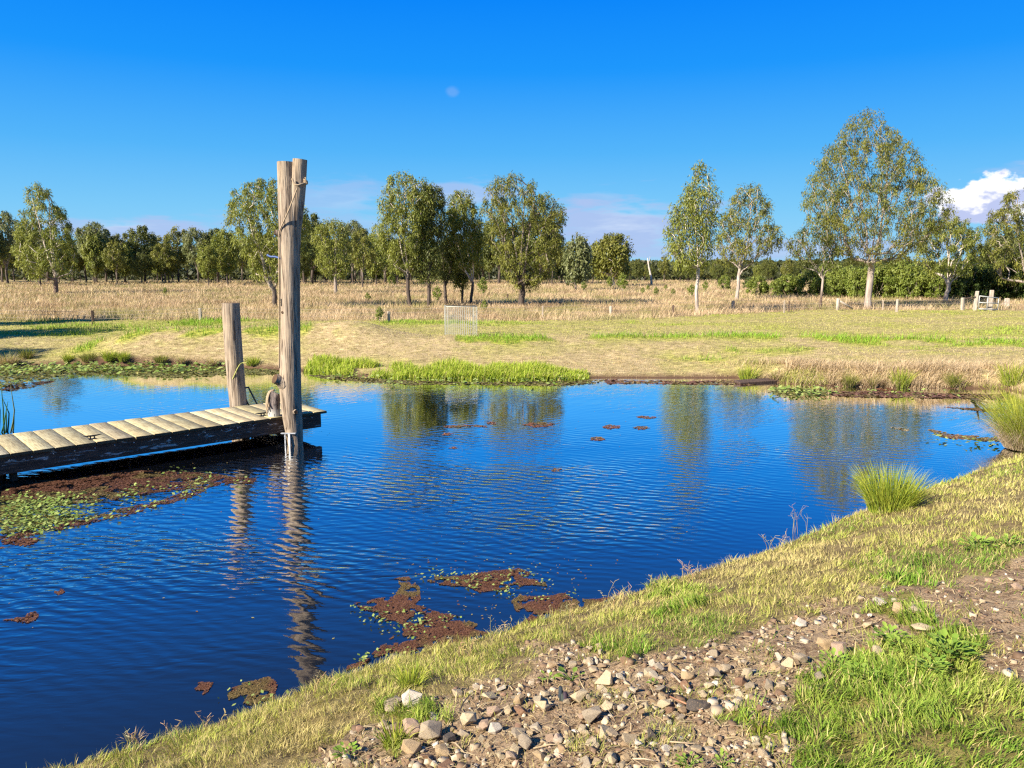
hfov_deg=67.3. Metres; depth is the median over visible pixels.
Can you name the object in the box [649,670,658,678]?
stone
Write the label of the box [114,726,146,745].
dry stalk
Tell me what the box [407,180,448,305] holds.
gum tree
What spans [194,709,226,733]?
dry stalks
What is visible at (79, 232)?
woodland tree
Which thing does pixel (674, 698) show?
stick
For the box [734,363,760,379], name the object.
rush tussock
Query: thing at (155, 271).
woodland tree
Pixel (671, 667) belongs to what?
stone
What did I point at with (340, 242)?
gum tree
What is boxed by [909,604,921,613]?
stone
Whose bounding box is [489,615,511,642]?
dry stalks
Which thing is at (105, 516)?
floating weed
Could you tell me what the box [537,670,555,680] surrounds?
broadleaf weed
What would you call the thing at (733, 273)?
woodland tree
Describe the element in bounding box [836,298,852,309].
strainer post
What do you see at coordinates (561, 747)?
stone
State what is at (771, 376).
rush tussock
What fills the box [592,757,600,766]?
stone
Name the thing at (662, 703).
stone
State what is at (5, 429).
reed clump
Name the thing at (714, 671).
stone
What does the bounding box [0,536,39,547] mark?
floating weed
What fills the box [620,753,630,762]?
stone
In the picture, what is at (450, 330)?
tree guard
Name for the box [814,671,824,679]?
stone
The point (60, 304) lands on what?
pasture grass
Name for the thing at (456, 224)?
gum tree
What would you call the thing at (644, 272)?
woodland tree
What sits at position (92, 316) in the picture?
fence post
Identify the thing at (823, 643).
stone
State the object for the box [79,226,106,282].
woodland tree
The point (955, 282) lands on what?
bush
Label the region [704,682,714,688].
stone
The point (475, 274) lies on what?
woodland tree
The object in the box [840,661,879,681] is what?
broadleaf weed
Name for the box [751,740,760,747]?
stone
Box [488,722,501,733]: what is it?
stone
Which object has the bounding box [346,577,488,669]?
floating weed
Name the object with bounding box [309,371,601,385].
floating weed
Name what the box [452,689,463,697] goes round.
stone
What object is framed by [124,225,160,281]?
woodland tree
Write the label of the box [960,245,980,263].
woodland tree
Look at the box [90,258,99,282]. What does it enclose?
woodland tree
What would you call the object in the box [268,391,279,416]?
mooring stump
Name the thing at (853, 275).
bush
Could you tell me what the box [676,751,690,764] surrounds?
stone
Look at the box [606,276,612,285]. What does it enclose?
sapling
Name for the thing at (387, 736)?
grass tuft
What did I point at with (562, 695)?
charred stump
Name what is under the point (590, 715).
stone
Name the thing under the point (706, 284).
sapling
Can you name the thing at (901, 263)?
bush
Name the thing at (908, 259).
woodland tree
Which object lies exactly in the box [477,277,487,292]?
sapling
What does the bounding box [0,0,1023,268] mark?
sky
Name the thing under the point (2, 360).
rush tussock
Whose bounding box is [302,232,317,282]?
woodland tree
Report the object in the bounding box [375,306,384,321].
sapling
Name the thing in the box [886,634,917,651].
broadleaf weed
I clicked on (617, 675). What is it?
stone
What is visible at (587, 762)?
stone
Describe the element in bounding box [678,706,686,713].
stone
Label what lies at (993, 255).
gum tree
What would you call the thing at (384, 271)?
woodland tree
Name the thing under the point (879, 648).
stone
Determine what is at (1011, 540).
broadleaf weed
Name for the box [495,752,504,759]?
stone
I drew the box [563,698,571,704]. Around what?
stone
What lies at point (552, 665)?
stone
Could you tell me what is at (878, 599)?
stone
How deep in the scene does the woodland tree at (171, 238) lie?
139.30 m
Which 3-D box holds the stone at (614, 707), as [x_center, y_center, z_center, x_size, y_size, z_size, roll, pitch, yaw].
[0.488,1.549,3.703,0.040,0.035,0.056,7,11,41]
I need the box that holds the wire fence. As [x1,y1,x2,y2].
[0,299,1023,318]
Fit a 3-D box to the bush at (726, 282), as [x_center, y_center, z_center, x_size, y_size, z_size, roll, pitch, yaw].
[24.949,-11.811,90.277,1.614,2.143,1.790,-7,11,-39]
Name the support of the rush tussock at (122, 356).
on the ground at (310, 346)
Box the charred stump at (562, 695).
[558,686,567,701]
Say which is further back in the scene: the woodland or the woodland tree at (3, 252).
the woodland
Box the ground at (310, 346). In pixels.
[0,272,1023,767]
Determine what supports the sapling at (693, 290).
on the ground at (310, 346)
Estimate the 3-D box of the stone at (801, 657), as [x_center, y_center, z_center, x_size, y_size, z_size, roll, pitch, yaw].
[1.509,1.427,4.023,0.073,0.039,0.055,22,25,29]
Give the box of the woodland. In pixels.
[0,243,1021,280]
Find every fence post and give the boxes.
[91,310,94,323]
[198,308,201,319]
[731,301,734,309]
[895,299,898,311]
[960,298,964,309]
[972,291,978,310]
[989,290,993,308]
[1003,298,1009,308]
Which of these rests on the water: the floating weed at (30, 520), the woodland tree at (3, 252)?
the floating weed at (30, 520)
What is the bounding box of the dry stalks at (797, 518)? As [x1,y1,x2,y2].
[790,503,808,532]
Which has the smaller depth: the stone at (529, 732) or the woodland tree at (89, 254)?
the stone at (529, 732)
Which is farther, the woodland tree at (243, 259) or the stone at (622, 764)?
the woodland tree at (243, 259)
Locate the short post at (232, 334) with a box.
[222,303,246,406]
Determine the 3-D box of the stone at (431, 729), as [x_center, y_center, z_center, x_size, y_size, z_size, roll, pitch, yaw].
[-0.389,1.647,3.647,0.107,0.101,0.096,1,9,6]
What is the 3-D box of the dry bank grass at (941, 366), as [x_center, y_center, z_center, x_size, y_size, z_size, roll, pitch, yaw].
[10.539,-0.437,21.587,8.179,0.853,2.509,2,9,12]
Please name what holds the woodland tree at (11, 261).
on the ground at (310, 346)
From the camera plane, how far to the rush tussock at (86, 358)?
25.49 m
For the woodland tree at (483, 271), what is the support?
on the ground at (310, 346)
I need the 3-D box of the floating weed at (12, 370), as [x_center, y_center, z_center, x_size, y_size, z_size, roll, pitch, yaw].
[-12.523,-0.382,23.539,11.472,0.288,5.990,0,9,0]
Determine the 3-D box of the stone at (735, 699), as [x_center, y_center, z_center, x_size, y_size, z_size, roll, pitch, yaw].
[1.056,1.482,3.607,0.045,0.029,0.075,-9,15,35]
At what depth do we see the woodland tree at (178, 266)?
138.35 m
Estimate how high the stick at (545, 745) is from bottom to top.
0.018 m
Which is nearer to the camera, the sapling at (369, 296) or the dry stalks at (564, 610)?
the dry stalks at (564, 610)
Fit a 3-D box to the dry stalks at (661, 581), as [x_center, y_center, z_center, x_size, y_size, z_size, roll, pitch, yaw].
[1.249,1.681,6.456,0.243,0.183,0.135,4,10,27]
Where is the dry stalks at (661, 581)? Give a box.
[648,574,671,589]
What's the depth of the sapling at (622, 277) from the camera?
86.00 m
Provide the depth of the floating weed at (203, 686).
5.94 m
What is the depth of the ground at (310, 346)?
5.90 m
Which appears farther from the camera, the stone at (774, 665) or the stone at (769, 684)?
the stone at (774, 665)
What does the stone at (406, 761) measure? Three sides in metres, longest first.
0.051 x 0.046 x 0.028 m
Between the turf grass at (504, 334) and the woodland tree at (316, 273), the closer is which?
the turf grass at (504, 334)
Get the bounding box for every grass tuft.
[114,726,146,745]
[369,711,422,747]
[378,658,435,689]
[736,708,777,738]
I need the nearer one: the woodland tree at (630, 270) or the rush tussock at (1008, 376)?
the rush tussock at (1008, 376)
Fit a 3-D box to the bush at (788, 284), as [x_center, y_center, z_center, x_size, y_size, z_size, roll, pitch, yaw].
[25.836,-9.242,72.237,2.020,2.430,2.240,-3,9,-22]
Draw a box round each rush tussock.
[0,352,26,364]
[7,356,25,365]
[13,347,41,359]
[60,353,75,361]
[74,351,100,361]
[98,348,118,360]
[113,350,132,361]
[151,354,168,362]
[174,356,190,363]
[204,357,218,365]
[243,355,260,365]
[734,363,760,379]
[764,370,784,379]
[833,458,942,513]
[834,374,865,386]
[861,374,884,387]
[882,365,917,387]
[928,380,1023,451]
[940,371,965,387]
[980,360,1023,385]
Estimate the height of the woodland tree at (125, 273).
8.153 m
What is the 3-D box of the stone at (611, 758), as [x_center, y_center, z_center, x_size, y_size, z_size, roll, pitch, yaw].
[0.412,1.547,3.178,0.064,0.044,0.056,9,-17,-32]
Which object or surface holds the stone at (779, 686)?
on the ground at (310, 346)
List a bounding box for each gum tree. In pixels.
[9,181,78,293]
[223,177,312,307]
[309,218,353,293]
[372,169,443,305]
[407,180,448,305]
[433,233,462,302]
[443,189,488,303]
[452,254,470,302]
[477,170,568,305]
[560,232,594,289]
[589,232,636,284]
[661,160,724,312]
[713,183,786,299]
[784,218,841,308]
[798,106,957,308]
[912,215,987,301]
[977,187,1023,287]
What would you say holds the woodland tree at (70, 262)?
on the ground at (310, 346)
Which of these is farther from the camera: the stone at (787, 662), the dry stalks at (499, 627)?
the dry stalks at (499, 627)
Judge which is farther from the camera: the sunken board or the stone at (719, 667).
the sunken board
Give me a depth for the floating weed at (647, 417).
16.66 m
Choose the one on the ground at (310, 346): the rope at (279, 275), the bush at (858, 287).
the bush at (858, 287)
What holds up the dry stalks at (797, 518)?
on the ground at (310, 346)
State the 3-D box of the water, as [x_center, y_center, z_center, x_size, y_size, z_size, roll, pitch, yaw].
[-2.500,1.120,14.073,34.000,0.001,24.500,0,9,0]
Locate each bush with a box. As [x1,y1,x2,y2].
[387,274,395,283]
[717,274,730,289]
[742,277,750,287]
[745,276,768,295]
[768,279,782,295]
[774,277,786,294]
[777,273,796,296]
[787,280,804,295]
[794,268,820,295]
[807,281,821,295]
[810,277,829,296]
[817,261,847,277]
[823,276,843,297]
[830,274,845,295]
[833,267,856,296]
[843,265,873,297]
[856,274,875,295]
[863,262,884,268]
[863,265,893,298]
[875,262,904,298]
[877,260,913,289]
[893,274,916,298]
[895,262,929,298]
[909,271,938,297]
[914,269,944,297]
[924,271,953,298]
[934,273,963,297]
[946,262,980,298]
[953,265,990,298]
[966,266,986,290]
[970,268,1005,299]
[981,264,1012,298]
[986,266,1021,300]
[995,262,1023,300]
[1009,272,1023,299]
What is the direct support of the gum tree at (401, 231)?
on the ground at (310, 346)
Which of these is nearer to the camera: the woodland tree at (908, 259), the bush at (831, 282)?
the bush at (831, 282)
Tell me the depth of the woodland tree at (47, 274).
140.31 m
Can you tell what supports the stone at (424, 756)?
on the ground at (310, 346)
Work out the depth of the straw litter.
3.73 m
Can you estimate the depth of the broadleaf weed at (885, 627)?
4.21 m
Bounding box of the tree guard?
[444,305,476,335]
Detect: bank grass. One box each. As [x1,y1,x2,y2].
[45,451,1023,767]
[735,352,1023,388]
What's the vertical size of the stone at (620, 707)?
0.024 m
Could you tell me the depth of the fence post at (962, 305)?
47.32 m
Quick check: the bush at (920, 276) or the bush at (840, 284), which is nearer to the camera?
the bush at (920, 276)
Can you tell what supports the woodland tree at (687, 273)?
on the ground at (310, 346)
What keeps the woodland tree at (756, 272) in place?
on the ground at (310, 346)
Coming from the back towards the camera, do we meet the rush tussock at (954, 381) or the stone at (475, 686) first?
the rush tussock at (954, 381)
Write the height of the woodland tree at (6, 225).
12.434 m
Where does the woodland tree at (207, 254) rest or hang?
on the ground at (310, 346)
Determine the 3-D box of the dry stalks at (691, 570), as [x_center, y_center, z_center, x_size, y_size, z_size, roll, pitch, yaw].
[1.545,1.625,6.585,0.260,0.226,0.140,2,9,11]
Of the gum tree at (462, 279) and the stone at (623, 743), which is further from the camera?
the gum tree at (462, 279)
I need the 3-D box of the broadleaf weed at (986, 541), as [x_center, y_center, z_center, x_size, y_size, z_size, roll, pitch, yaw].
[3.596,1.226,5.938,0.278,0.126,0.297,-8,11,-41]
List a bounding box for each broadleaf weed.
[332,741,360,758]
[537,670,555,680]
[553,666,584,680]
[674,751,702,767]
[712,747,734,767]
[819,647,850,667]
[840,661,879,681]
[872,621,911,648]
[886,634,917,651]
[908,647,952,676]
[923,628,980,662]
[956,531,997,551]
[994,532,1023,546]
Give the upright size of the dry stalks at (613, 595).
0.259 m
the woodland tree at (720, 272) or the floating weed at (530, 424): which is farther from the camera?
the woodland tree at (720, 272)
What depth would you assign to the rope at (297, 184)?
13.26 m
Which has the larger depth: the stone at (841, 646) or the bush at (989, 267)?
the bush at (989, 267)
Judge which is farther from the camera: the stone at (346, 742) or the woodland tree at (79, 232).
the woodland tree at (79, 232)
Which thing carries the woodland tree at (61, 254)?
on the ground at (310, 346)
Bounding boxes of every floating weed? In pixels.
[0,359,278,387]
[0,379,53,390]
[0,465,256,502]
[0,485,210,539]
[0,489,99,540]
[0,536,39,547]
[4,611,38,622]
[53,588,64,594]
[195,682,212,693]
[217,676,288,705]
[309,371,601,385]
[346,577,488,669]
[415,566,552,596]
[443,425,462,427]
[464,424,486,426]
[510,589,608,631]
[522,422,556,426]
[603,424,619,428]
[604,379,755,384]
[632,426,647,429]
[636,416,655,418]
[768,384,839,396]
[831,388,1007,399]
[928,429,999,445]
[947,407,1010,412]
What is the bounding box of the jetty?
[0,387,326,480]
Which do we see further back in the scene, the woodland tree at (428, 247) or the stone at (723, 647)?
the woodland tree at (428, 247)
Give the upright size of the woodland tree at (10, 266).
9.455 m
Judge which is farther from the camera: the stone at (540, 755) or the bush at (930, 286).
the bush at (930, 286)
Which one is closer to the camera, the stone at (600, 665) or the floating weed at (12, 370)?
the stone at (600, 665)
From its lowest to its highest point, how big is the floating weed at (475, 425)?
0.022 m
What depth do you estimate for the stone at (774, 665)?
3.98 m
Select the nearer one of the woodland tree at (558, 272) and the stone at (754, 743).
the stone at (754, 743)
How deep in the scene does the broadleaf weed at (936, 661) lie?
3.77 m
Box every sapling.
[365,292,370,300]
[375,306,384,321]
[432,285,441,299]
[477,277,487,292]
[480,300,487,307]
[581,281,587,290]
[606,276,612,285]
[617,272,627,290]
[687,283,694,295]
[702,281,708,289]
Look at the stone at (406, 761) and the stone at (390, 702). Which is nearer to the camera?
the stone at (406, 761)
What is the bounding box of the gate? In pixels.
[978,296,998,309]
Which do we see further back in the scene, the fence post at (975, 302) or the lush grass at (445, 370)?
the fence post at (975, 302)
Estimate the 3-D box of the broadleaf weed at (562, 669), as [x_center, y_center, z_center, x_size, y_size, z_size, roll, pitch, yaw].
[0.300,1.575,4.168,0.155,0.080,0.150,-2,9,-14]
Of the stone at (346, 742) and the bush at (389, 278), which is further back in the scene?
the bush at (389, 278)
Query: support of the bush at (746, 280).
on the ground at (310, 346)
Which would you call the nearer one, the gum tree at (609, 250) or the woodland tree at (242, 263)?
the gum tree at (609, 250)
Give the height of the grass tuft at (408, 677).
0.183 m
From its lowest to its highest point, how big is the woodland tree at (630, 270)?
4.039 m
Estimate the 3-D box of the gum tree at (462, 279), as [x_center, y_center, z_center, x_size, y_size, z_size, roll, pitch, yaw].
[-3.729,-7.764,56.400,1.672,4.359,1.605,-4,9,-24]
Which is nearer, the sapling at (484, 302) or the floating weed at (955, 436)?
the floating weed at (955, 436)
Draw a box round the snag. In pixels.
[971,397,987,406]
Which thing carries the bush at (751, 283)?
on the ground at (310, 346)
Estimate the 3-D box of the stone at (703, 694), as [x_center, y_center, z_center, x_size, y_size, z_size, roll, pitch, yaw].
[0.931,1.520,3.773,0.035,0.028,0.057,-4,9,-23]
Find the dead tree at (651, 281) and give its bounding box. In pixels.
[643,258,652,284]
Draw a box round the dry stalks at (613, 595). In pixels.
[598,580,631,609]
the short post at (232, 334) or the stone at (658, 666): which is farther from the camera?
the short post at (232, 334)
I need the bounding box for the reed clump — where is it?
[0,386,14,432]
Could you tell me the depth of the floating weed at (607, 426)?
15.70 m
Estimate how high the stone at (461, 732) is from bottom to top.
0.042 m
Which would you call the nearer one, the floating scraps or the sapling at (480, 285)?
the floating scraps
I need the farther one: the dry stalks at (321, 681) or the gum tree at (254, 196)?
the gum tree at (254, 196)
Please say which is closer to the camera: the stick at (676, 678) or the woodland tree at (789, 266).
the stick at (676, 678)
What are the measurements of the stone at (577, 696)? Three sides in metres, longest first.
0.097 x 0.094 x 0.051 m
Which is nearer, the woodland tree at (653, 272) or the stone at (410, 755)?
the stone at (410, 755)
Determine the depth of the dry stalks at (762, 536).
7.30 m
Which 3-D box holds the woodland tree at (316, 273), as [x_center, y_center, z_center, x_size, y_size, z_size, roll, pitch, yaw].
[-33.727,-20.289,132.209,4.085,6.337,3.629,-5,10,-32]
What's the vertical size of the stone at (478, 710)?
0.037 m
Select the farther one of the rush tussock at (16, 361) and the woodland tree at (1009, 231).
the woodland tree at (1009, 231)
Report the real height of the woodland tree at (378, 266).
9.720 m
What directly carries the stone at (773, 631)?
on the ground at (310, 346)
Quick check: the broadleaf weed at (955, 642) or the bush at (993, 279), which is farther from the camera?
the bush at (993, 279)
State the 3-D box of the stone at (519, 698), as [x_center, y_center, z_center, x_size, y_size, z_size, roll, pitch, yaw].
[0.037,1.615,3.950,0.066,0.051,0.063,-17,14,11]
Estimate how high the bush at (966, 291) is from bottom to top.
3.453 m
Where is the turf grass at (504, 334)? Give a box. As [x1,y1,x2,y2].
[0,309,1023,390]
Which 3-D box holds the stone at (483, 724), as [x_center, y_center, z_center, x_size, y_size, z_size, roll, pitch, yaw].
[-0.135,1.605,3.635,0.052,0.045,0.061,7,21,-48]
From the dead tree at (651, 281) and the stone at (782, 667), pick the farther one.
the dead tree at (651, 281)
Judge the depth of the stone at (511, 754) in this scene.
3.29 m
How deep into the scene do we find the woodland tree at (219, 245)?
117.36 m
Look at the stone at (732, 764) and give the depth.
3.05 m
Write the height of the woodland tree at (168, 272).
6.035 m
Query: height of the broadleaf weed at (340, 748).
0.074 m
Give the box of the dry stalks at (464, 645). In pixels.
[447,636,475,656]
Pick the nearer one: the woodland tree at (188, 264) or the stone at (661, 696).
the stone at (661, 696)
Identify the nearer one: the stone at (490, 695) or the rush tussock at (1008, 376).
the stone at (490, 695)
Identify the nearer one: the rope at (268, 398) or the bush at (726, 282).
the rope at (268, 398)
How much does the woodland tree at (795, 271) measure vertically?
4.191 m
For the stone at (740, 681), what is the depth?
3.81 m
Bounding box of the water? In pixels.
[0,366,1023,767]
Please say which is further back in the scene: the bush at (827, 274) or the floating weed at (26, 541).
the bush at (827, 274)
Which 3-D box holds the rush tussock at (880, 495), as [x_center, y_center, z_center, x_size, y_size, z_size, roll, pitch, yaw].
[4.062,1.095,8.283,1.377,0.577,1.385,8,12,44]
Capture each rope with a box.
[267,390,274,406]
[278,188,297,367]
[292,178,304,185]
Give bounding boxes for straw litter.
[311,558,1023,767]
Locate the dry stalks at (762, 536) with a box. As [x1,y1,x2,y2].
[761,530,786,553]
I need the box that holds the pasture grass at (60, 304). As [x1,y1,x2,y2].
[0,279,1023,320]
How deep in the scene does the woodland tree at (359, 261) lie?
101.52 m
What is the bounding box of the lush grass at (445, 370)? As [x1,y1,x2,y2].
[301,353,590,380]
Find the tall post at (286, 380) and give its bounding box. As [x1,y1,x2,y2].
[272,158,306,445]
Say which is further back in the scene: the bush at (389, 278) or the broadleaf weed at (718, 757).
the bush at (389, 278)
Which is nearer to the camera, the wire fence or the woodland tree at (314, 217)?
the wire fence
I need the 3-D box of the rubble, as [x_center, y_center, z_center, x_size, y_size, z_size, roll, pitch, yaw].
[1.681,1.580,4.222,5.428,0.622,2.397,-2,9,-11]
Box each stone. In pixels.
[329,750,339,760]
[341,758,350,767]
[343,740,355,748]
[384,695,401,711]
[401,689,422,707]
[401,739,420,753]
[401,758,410,765]
[402,718,419,737]
[402,753,413,758]
[418,720,441,739]
[420,754,434,759]
[430,712,436,719]
[434,702,442,710]
[435,743,451,757]
[438,759,454,767]
[443,732,456,743]
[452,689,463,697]
[457,729,470,739]
[460,711,476,725]
[472,684,479,689]
[474,707,481,713]
[478,734,485,743]
[479,719,487,729]
[482,692,497,699]
[484,742,491,748]
[487,706,500,717]
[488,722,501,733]
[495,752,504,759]
[496,685,505,690]
[503,705,511,714]
[505,751,516,758]
[509,742,519,751]
[511,727,524,737]
[513,693,524,704]
[514,706,529,714]
[518,733,531,749]
[525,730,532,735]
[529,723,541,730]
[532,750,545,760]
[534,695,553,711]
[540,690,550,696]
[545,733,553,741]
[548,661,557,667]
[558,744,568,753]
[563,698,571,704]
[568,661,576,668]
[570,688,587,702]
[578,708,585,713]
[578,724,586,732]
[579,755,591,767]
[580,729,590,734]
[582,706,601,723]
[585,737,596,746]
[586,657,594,663]
[588,666,597,672]
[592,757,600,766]
[594,670,612,685]
[597,685,607,692]
[598,649,604,654]
[598,663,606,667]
[599,724,608,738]
[601,700,612,710]
[605,753,617,764]
[606,727,617,737]
[611,702,616,710]
[615,673,625,679]
[617,704,625,710]
[618,760,625,767]
[620,656,627,664]
[620,740,631,746]
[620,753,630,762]
[622,733,636,743]
[623,691,630,697]
[641,702,649,710]
[644,667,654,676]
[647,726,657,739]
[648,659,654,666]
[648,697,657,702]
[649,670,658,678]
[653,662,664,670]
[655,684,667,691]
[657,699,671,708]
[658,692,665,698]
[661,744,671,751]
[664,706,674,713]
[668,662,680,672]
[671,654,682,660]
[672,744,685,751]
[675,713,684,720]
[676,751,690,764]
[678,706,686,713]
[680,679,690,689]
[681,671,694,680]
[684,747,694,757]
[686,698,710,711]
[690,745,702,754]
[697,690,706,697]
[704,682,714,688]
[707,737,716,746]
[708,649,717,656]
[709,667,721,676]
[714,689,723,697]
[716,664,725,673]
[719,664,732,672]
[720,645,728,649]
[730,704,740,710]
[730,760,739,767]
[731,696,742,704]
[734,676,746,685]
[734,690,743,697]
[742,668,752,677]
[744,682,754,689]
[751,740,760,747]
[755,704,766,711]
[757,748,767,758]
[765,678,773,691]
[768,629,775,634]
[770,662,780,670]
[774,683,786,691]
[775,652,782,660]
[775,665,785,673]
[775,689,784,695]
[780,657,793,667]
[781,737,789,744]
[793,653,807,662]
[793,659,800,665]
[794,617,806,626]
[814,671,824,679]
[816,637,831,650]
[828,629,837,634]
[831,641,846,656]
[857,643,871,652]
[862,622,873,627]
[872,645,882,654]
[874,597,886,605]
[892,602,902,613]
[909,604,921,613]
[911,622,937,629]
[1011,582,1022,589]
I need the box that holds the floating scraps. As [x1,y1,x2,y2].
[15,408,686,654]
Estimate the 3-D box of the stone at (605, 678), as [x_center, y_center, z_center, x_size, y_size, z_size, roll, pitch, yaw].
[0.494,1.567,4.068,0.098,0.076,0.097,-28,12,-31]
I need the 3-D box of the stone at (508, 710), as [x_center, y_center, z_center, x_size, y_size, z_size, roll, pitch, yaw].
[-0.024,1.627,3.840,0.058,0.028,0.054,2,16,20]
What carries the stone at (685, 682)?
on the ground at (310, 346)
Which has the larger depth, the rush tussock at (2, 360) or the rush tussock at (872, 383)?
the rush tussock at (2, 360)
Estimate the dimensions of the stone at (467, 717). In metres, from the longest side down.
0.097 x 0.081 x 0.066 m
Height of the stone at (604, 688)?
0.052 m
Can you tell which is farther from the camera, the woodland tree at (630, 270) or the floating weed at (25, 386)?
the woodland tree at (630, 270)
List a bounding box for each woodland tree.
[0,210,22,283]
[0,232,10,264]
[0,239,15,281]
[0,241,17,281]
[14,223,61,285]
[28,227,59,280]
[52,245,65,282]
[63,242,80,280]
[71,233,86,281]
[74,220,110,283]
[77,233,105,281]
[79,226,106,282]
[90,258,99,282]
[99,228,114,282]
[100,239,128,283]
[105,268,118,280]
[108,232,139,280]
[114,239,134,280]
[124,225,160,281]
[128,252,153,282]
[146,235,167,280]
[148,238,160,280]
[150,241,177,282]
[156,251,179,281]
[161,225,195,280]
[164,253,180,281]
[179,227,209,282]
[181,245,190,280]
[195,227,223,282]
[195,239,218,285]
[211,222,241,284]
[236,238,247,280]
[239,239,260,282]
[261,230,277,280]
[276,229,316,272]
[300,246,313,282]
[301,213,334,283]
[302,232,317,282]
[314,267,323,281]
[336,219,367,282]
[346,229,377,286]
[362,223,387,284]
[364,261,382,281]
[380,242,394,283]
[386,239,406,282]
[405,231,440,280]
[467,230,495,282]
[468,268,479,276]
[479,218,519,283]
[484,255,494,281]
[516,211,565,283]
[527,246,544,273]
[539,233,563,284]
[554,254,565,282]
[627,261,633,279]
[630,258,644,280]
[642,265,646,276]
[646,265,655,277]
[658,255,670,277]
[672,258,687,280]
[683,269,692,281]
[709,260,724,277]
[711,257,723,275]
[711,264,724,281]
[723,260,738,280]
[753,263,762,276]
[760,260,776,281]
[761,257,771,280]
[780,257,793,275]
[788,261,801,276]
[842,256,866,270]
[894,248,914,264]
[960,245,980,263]
[978,234,1023,265]
[992,223,1023,262]
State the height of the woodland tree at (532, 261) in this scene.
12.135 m
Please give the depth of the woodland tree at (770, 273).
130.40 m
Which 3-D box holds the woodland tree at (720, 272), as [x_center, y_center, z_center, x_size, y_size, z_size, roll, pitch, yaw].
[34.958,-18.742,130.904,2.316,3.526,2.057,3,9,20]
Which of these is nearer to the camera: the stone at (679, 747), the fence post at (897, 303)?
the stone at (679, 747)
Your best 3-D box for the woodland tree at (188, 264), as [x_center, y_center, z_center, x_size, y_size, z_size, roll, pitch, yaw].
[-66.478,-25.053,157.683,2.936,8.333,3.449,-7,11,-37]
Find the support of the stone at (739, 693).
on the ground at (310, 346)
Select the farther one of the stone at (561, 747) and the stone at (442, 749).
the stone at (442, 749)
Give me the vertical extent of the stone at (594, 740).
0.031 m
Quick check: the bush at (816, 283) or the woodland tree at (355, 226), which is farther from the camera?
the woodland tree at (355, 226)
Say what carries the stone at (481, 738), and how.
on the ground at (310, 346)
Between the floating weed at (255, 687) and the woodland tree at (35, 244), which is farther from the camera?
the woodland tree at (35, 244)
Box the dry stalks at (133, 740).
[123,728,148,754]
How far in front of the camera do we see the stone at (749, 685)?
3.75 m
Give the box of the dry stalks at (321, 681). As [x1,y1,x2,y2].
[314,671,340,692]
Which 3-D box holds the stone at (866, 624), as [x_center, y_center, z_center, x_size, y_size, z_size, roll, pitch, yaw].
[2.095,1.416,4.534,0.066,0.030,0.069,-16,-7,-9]
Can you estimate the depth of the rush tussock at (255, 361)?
24.97 m
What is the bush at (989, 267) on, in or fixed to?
on the ground at (310, 346)
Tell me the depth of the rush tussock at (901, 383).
20.79 m
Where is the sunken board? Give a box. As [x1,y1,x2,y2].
[734,378,778,384]
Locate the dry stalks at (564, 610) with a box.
[549,602,574,621]
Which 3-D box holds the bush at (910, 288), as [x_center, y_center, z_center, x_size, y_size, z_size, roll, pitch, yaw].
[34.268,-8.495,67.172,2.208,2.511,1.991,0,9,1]
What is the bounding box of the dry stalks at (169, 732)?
[162,719,180,742]
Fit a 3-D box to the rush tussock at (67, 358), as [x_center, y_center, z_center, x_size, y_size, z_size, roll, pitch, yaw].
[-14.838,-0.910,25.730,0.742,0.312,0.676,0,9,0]
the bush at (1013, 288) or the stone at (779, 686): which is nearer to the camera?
the stone at (779, 686)
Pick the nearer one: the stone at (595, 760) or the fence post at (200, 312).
the stone at (595, 760)
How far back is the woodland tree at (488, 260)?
124.92 m
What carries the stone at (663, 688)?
on the ground at (310, 346)
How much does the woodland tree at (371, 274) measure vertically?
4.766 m
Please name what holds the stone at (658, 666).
on the ground at (310, 346)
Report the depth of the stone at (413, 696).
4.15 m
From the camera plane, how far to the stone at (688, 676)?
3.97 m
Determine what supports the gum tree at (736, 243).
on the ground at (310, 346)
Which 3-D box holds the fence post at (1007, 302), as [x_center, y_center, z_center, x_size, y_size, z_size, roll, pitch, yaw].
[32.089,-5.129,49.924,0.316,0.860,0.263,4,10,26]
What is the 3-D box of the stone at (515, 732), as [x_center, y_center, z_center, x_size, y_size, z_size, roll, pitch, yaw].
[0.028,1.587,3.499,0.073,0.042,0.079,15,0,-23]
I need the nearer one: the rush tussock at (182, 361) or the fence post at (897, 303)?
the rush tussock at (182, 361)
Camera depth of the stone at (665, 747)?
3.24 m
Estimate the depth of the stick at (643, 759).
3.15 m
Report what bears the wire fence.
attached to the fence post at (1007, 302)
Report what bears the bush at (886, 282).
on the ground at (310, 346)
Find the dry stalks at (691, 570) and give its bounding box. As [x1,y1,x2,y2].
[677,559,707,581]
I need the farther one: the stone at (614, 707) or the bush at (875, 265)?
the bush at (875, 265)
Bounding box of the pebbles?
[314,561,1023,767]
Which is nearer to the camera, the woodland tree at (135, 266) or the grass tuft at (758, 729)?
the grass tuft at (758, 729)
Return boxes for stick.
[533,744,564,748]
[632,758,655,761]
[667,741,698,744]
[669,695,702,710]
[670,672,688,689]
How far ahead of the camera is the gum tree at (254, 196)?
49.02 m
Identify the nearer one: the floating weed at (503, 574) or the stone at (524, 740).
the stone at (524, 740)
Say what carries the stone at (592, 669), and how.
on the ground at (310, 346)
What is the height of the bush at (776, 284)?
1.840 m
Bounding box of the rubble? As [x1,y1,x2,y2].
[308,573,1013,767]
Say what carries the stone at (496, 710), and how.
on the ground at (310, 346)

